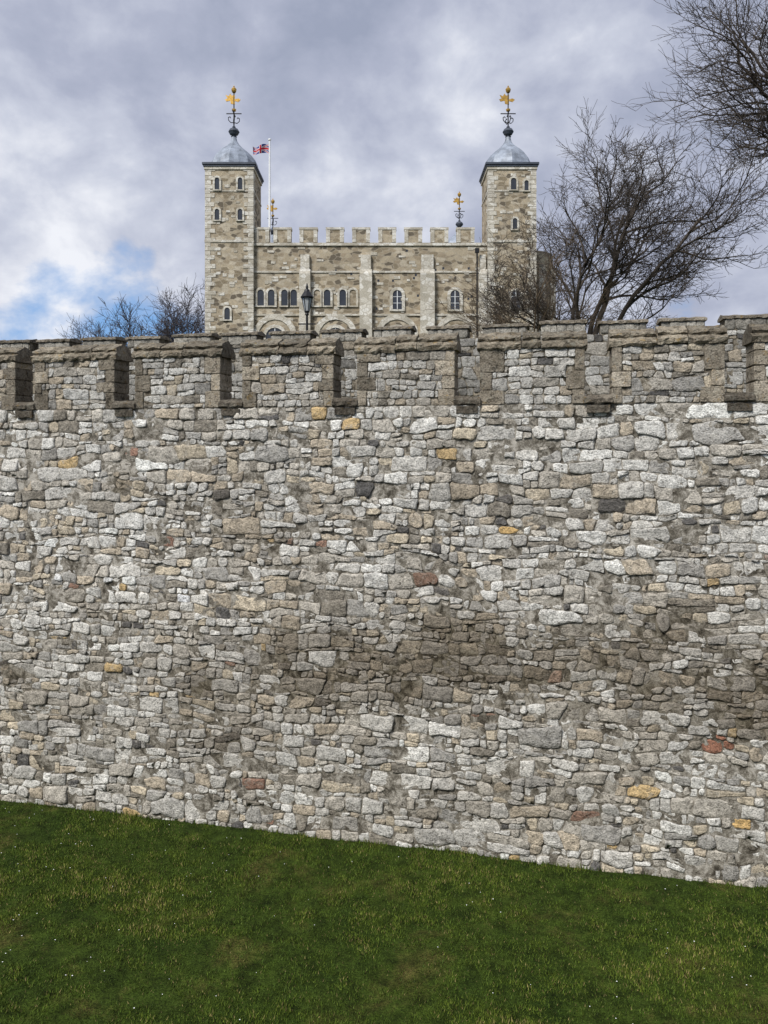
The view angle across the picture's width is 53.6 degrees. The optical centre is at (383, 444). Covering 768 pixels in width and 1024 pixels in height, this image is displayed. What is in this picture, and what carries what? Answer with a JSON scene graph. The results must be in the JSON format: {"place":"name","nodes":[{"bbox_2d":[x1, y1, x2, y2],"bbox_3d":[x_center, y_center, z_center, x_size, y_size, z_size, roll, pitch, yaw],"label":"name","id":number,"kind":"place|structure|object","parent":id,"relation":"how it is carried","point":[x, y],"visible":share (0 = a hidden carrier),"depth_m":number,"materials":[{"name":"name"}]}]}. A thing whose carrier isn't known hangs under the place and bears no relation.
{"place":"outdoors","nodes":[
{"label":"outdoors","id":0,"kind":"place"},
{"bbox_2d":[298,283,315,330],"bbox_3d":[-3.040,-3.290,30.000,0.539,6.180,0.507,0,0,-43],"label":"street lamp","id":1,"kind":"object","parent":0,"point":[306,296],"visible":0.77,"depth_m":29.92,"materials":[{"name":"black metal"}]},
{"bbox_2d":[0,799,767,1023],"bbox_3d":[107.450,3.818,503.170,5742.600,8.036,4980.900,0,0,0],"label":"ground","id":2,"kind":"structure","parent":0,"point":[399,955],"depth_m":12.00,"materials":[{"name":"green plant"}]},
{"bbox_2d":[57,294,192,346],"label":"bare tree","id":3,"kind":"object","parent":2,"relation":"on","point":[110,325],"visible":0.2,"depth_m":94.06,"materials":[{"name":"plant"}]},
{"bbox_2d":[96,277,204,345],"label":"bare tree","id":4,"kind":"object","parent":2,"relation":"on","point":[175,322],"visible":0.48,"depth_m":91.15,"materials":[{"name":"plant"}]},
{"bbox_2d":[2,808,746,1019],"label":"daisies","id":5,"kind":"object","parent":2,"relation":"on","point":[308,899],"visible":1,"depth_m":12.03,"materials":[{"name":"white plant"}]},
{"bbox_2d":[202,86,555,339],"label":"castle keep","id":6,"kind":"structure","parent":2,"relation":"on","point":[256,279],"depth_m":82.84,"materials":[{"name":"beige stone"}]},
{"bbox_2d":[253,138,270,242],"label":"flagpole","id":7,"kind":"object","parent":6,"relation":"on","point":[263,148],"visible":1,"depth_m":97.94,"materials":[{"name":"white metal"}]},
{"bbox_2d":[215,178,528,338],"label":"window panes","id":8,"kind":"structure","parent":6,"relation":"in","point":[284,294],"depth_m":82.94,"materials":[{"name":"black glass"}]},
{"bbox_2d":[0,318,766,401],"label":"stones","id":9,"kind":"object","parent":2,"relation":"on","point":[33,347],"visible":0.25,"depth_m":22.44,"materials":[{"name":"grey stone"}]},
{"bbox_2d":[0,318,767,400],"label":"rubble facing","id":10,"kind":"object","parent":9,"relation":"attached to","point":[733,357],"visible":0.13,"depth_m":22.36,"materials":[{"name":"stone"}]},
{"bbox_2d":[0,314,767,343],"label":"coping","id":11,"kind":"object","parent":9,"relation":"on","point":[365,331],"visible":0.64,"depth_m":23.04,"materials":[{"name":"grey stone"}]},
{"bbox_2d":[0,402,767,887],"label":"rubble facing","id":12,"kind":"object","parent":2,"relation":"on","point":[552,734],"visible":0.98,"depth_m":14.77,"materials":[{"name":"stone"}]},
{"bbox_2d":[426,208,629,337],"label":"bare tree","id":13,"kind":"object","parent":2,"relation":"on","point":[537,294],"visible":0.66,"depth_m":41.41,"materials":[{"name":"brown plant"}]},
{"bbox_2d":[456,78,767,334],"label":"bare tree","id":14,"kind":"object","parent":2,"relation":"on","point":[608,206],"visible":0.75,"depth_m":42.45,"materials":[{"name":"brown plant"}]},
{"bbox_2d":[615,0,767,168],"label":"bare tree","id":15,"kind":"object","parent":2,"relation":"on","point":[757,82],"visible":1,"depth_m":23.77,"materials":[{"name":"brown plant"}]},
{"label":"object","id":16,"kind":"object","parent":2,"relation":"on","visible":0},
{"bbox_2d":[0,323,767,417],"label":"merlon coping","id":17,"kind":"object","parent":16,"relation":"on","point":[648,337],"visible":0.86,"depth_m":14.86,"materials":[{"name":"grey stone"}]},
{"bbox_2d":[0,342,767,409],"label":"stones","id":18,"kind":"object","parent":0,"point":[646,386],"visible":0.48,"depth_m":14.74,"materials":[{"name":"grey stone"}]},
{"bbox_2d":[0,342,767,409],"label":"merlon rubble","id":19,"kind":"object","parent":18,"relation":"attached to","point":[681,385],"visible":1,"depth_m":14.80,"materials":[{"name":"grey stone"}]},
{"bbox_2d":[1,342,767,409],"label":"merlon quoins","id":20,"kind":"object","parent":18,"relation":"attached to","point":[219,369],"visible":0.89,"depth_m":14.94,"materials":[{"name":"grey stone"}]},
{"bbox_2d":[0,0,767,345],"label":"sky","id":21,"kind":"structure","parent":0,"point":[374,114],"materials":[{"name":"grey"}]}
]}

